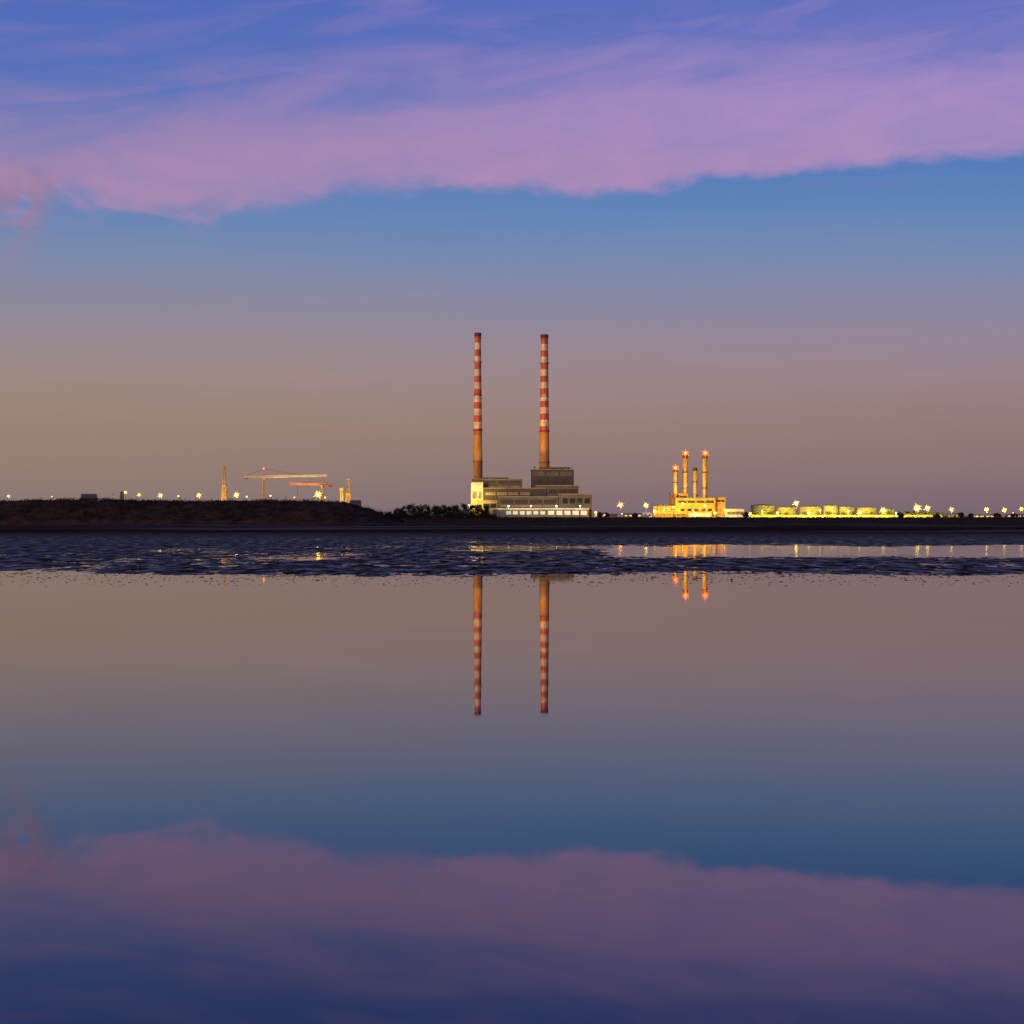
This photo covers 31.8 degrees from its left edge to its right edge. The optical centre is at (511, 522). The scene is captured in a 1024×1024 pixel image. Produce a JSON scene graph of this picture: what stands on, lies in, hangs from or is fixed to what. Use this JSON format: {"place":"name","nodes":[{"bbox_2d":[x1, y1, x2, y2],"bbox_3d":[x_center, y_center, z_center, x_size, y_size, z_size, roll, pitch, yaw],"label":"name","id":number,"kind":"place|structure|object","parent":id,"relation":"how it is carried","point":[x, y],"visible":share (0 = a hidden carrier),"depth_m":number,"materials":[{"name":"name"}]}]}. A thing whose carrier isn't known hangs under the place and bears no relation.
{"place":"outdoors","nodes":[
{"label":"outdoors","id":0,"kind":"place"},
{"bbox_2d":[0,499,408,523],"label":"headland","id":1,"kind":"structure","parent":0,"point":[153,517],"depth_m":1359.56,"materials":[{"name":"brown soil"}]},
{"bbox_2d":[80,494,96,500],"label":"shed","id":2,"kind":"structure","parent":1,"relation":"on","point":[88,495],"depth_m":2015.02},
{"bbox_2d":[0,492,403,523],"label":"scrub","id":3,"kind":"object","parent":1,"relation":"on","point":[392,517],"visible":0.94,"depth_m":1379.55,"materials":[{"name":"brown plant"}]},
{"bbox_2d":[221,465,226,500],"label":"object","id":4,"kind":"object","parent":1,"relation":"on","point":[223,485],"visible":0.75,"depth_m":2178.73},
{"bbox_2d":[340,488,343,501],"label":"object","id":5,"kind":"object","parent":1,"relation":"on","point":[341,489],"visible":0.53,"depth_m":2173.16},
{"bbox_2d":[346,479,350,502],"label":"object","id":6,"kind":"object","parent":1,"relation":"on","point":[348,487],"visible":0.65,"depth_m":2178.32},
{"bbox_2d":[350,500,360,505],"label":"shed","id":7,"kind":"structure","parent":1,"relation":"on","point":[356,502],"depth_m":2013.33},
{"bbox_2d":[1,568,1021,587],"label":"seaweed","id":8,"kind":"object","parent":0,"point":[503,577],"visible":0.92,"depth_m":64.31,"materials":[{"name":"plant"}]},
{"bbox_2d":[0,537,1023,1023],"bbox_3d":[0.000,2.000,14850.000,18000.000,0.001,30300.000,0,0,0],"label":"water","id":9,"kind":"structure","parent":0,"point":[498,799],"depth_m":13.11,"materials":[{"name":"blue liquid"}]},
{"bbox_2d":[0,523,1023,577],"bbox_3d":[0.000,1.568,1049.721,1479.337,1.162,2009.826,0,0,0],"label":"tidal flat","id":10,"kind":"structure","parent":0,"point":[109,542],"depth_m":152.53,"materials":[{"name":"black sand"}]},
{"bbox_2d":[0,0,1023,516],"label":"sky","id":11,"kind":"structure","parent":0,"point":[781,242],"materials":[{"name":"blue"}]},
{"bbox_2d":[399,517,1023,522],"bbox_3d":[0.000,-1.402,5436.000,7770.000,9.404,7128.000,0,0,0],"label":"land","id":12,"kind":"structure","parent":0,"point":[721,520],"depth_m":1896.35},
{"bbox_2d":[244,468,326,499],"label":"tower crane","id":13,"kind":"object","parent":12,"relation":"on","point":[266,476],"visible":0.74,"depth_m":2199.39,"materials":[{"name":"orange metal"}]},
{"bbox_2d":[287,480,331,500],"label":"tower crane","id":14,"kind":"object","parent":12,"relation":"on","point":[322,485],"visible":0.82,"depth_m":2159.26,"materials":[{"name":"orange metal"}]},
{"bbox_2d":[399,504,409,515],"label":"tree","id":15,"kind":"object","parent":12,"relation":"on","point":[403,508],"visible":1,"depth_m":1918.51,"materials":[{"name":"green plant"}]},
{"bbox_2d":[406,504,418,513],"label":"tree","id":16,"kind":"object","parent":12,"relation":"on","point":[415,508],"visible":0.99,"depth_m":1919.80,"materials":[{"name":"green plant"}]},
{"bbox_2d":[417,506,424,515],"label":"tree","id":17,"kind":"object","parent":12,"relation":"on","point":[421,509],"visible":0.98,"depth_m":1921.80,"materials":[{"name":"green plant"}]},
{"bbox_2d":[423,504,430,513],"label":"tree","id":18,"kind":"object","parent":12,"relation":"on","point":[426,508],"visible":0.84,"depth_m":1928.80,"materials":[{"name":"green plant"}]},
{"bbox_2d":[428,505,438,515],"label":"tree","id":19,"kind":"object","parent":12,"relation":"on","point":[434,509],"visible":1,"depth_m":1920.09,"materials":[{"name":"green plant"}]},
{"bbox_2d":[437,505,448,514],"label":"tree","id":20,"kind":"object","parent":12,"relation":"on","point":[441,509],"visible":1,"depth_m":1917.66,"materials":[{"name":"green plant"}]},
{"bbox_2d":[444,506,455,514],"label":"tree","id":21,"kind":"object","parent":12,"relation":"on","point":[450,509],"visible":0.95,"depth_m":1923.60,"materials":[{"name":"green plant"}]},
{"bbox_2d":[452,505,460,514],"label":"tree","id":22,"kind":"object","parent":12,"relation":"on","point":[456,507],"visible":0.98,"depth_m":1925.30,"materials":[{"name":"green plant"}]},
{"bbox_2d":[456,503,469,515],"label":"tree","id":23,"kind":"object","parent":12,"relation":"on","point":[464,506],"visible":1,"depth_m":1919.34,"materials":[{"name":"green plant"}]},
{"bbox_2d":[467,504,475,514],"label":"tree","id":24,"kind":"object","parent":12,"relation":"on","point":[471,508],"visible":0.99,"depth_m":1924.51,"materials":[{"name":"green plant"}]},
{"bbox_2d":[472,332,482,478],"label":"chimney","id":25,"kind":"object","parent":12,"relation":"on","point":[477,454],"visible":0.84,"depth_m":2038.37,"materials":[{"name":"concrete"}]},
{"bbox_2d":[473,503,482,512],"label":"tree","id":26,"kind":"object","parent":12,"relation":"on","point":[477,507],"visible":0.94,"depth_m":1929.32,"materials":[{"name":"green plant"}]},
{"bbox_2d":[479,505,489,515],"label":"tree","id":27,"kind":"object","parent":12,"relation":"on","point":[486,509],"visible":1,"depth_m":1922.01,"materials":[{"name":"green plant"}]},
{"bbox_2d":[471,466,591,516],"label":"power station","id":28,"kind":"object","parent":12,"relation":"on","point":[548,491],"visible":0.96,"depth_m":1975.55,"materials":[{"name":"concrete"}]},
{"bbox_2d":[538,334,549,466],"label":"chimney","id":29,"kind":"object","parent":12,"relation":"on","point":[544,430],"visible":0.81,"depth_m":2037.88,"materials":[{"name":"concrete"}]},
{"bbox_2d":[593,512,606,516],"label":"shed","id":30,"kind":"structure","parent":12,"relation":"on","point":[603,514],"depth_m":1950.95,"materials":[{"name":"beige"}]},
{"bbox_2d":[623,513,641,516],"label":"shed","id":31,"kind":"structure","parent":12,"relation":"on","point":[630,514],"depth_m":1952.00,"materials":[{"name":"beige"}]},
{"bbox_2d":[642,512,651,516],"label":"shed","id":32,"kind":"structure","parent":12,"relation":"on","point":[647,514],"depth_m":1962.00,"materials":[{"name":"grey metal"}]},
{"bbox_2d":[673,466,678,505],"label":"exhaust stack","id":33,"kind":"object","parent":12,"relation":"on","point":[675,471],"visible":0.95,"depth_m":2038.05,"materials":[{"name":"metal"}]},
{"bbox_2d":[682,449,687,492],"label":"exhaust stack","id":34,"kind":"object","parent":12,"relation":"on","point":[685,472],"visible":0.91,"depth_m":2047.58,"materials":[{"name":"metal"}]},
{"bbox_2d":[692,468,697,497],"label":"exhaust stack","id":35,"kind":"object","parent":12,"relation":"on","point":[694,482],"visible":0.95,"depth_m":2049.94,"materials":[{"name":"metal"}]},
{"bbox_2d":[652,493,743,516],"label":"gas plant","id":36,"kind":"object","parent":12,"relation":"on","point":[700,507],"visible":0.87,"depth_m":2012.00,"materials":[{"name":"yellow concrete"}]},
{"bbox_2d":[702,452,707,497],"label":"exhaust stack","id":37,"kind":"object","parent":12,"relation":"on","point":[704,475],"visible":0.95,"depth_m":2047.86,"materials":[{"name":"metal"}]},
{"bbox_2d":[387,504,1023,517],"bbox_3d":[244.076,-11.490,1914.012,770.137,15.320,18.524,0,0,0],"label":"hedge growth","id":38,"kind":"object","parent":12,"relation":"on","point":[435,515],"visible":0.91,"depth_m":1911.34,"materials":[{"name":"black plant"}]},
{"bbox_2d":[751,504,774,514],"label":"storage tank","id":39,"kind":"object","parent":12,"relation":"on","point":[758,509],"visible":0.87,"depth_m":2093.78,"materials":[{"name":"metal"}]},
{"bbox_2d":[776,506,795,514],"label":"storage tank","id":40,"kind":"object","parent":12,"relation":"on","point":[782,510],"visible":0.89,"depth_m":2094.03,"materials":[{"name":"metal"}]},
{"bbox_2d":[799,506,820,514],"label":"storage tank","id":41,"kind":"object","parent":12,"relation":"on","point":[813,510],"visible":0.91,"depth_m":2094.00,"materials":[{"name":"metal"}]},
{"bbox_2d":[823,505,837,514],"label":"storage tank","id":42,"kind":"object","parent":12,"relation":"on","point":[829,508],"visible":0.84,"depth_m":2093.18,"materials":[{"name":"metal"}]},
{"bbox_2d":[749,515,941,516],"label":"bund wall","id":43,"kind":"structure","parent":12,"relation":"on","point":[836,515],"depth_m":2080.00,"materials":[{"name":"paint"}]},
{"bbox_2d":[839,506,853,514],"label":"storage tank","id":44,"kind":"object","parent":12,"relation":"on","point":[845,509],"visible":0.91,"depth_m":2093.50,"materials":[{"name":"metal"}]},
{"bbox_2d":[856,506,876,514],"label":"storage tank","id":45,"kind":"object","parent":12,"relation":"on","point":[865,510],"visible":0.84,"depth_m":2093.98,"materials":[{"name":"metal"}]},
{"bbox_2d":[879,508,894,514],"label":"storage tank","id":46,"kind":"object","parent":12,"relation":"on","point":[886,510],"visible":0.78,"depth_m":2094.29,"materials":[{"name":"metal"}]},
{"bbox_2d":[946,513,959,516],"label":"shed","id":47,"kind":"structure","parent":12,"relation":"on","point":[953,514],"depth_m":2080.00,"materials":[{"name":"grey metal"}]},
{"bbox_2d":[973,515,992,516],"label":"shed","id":48,"kind":"structure","parent":12,"relation":"on","point":[982,515],"depth_m":2080.00,"materials":[{"name":"beige"}]}
]}

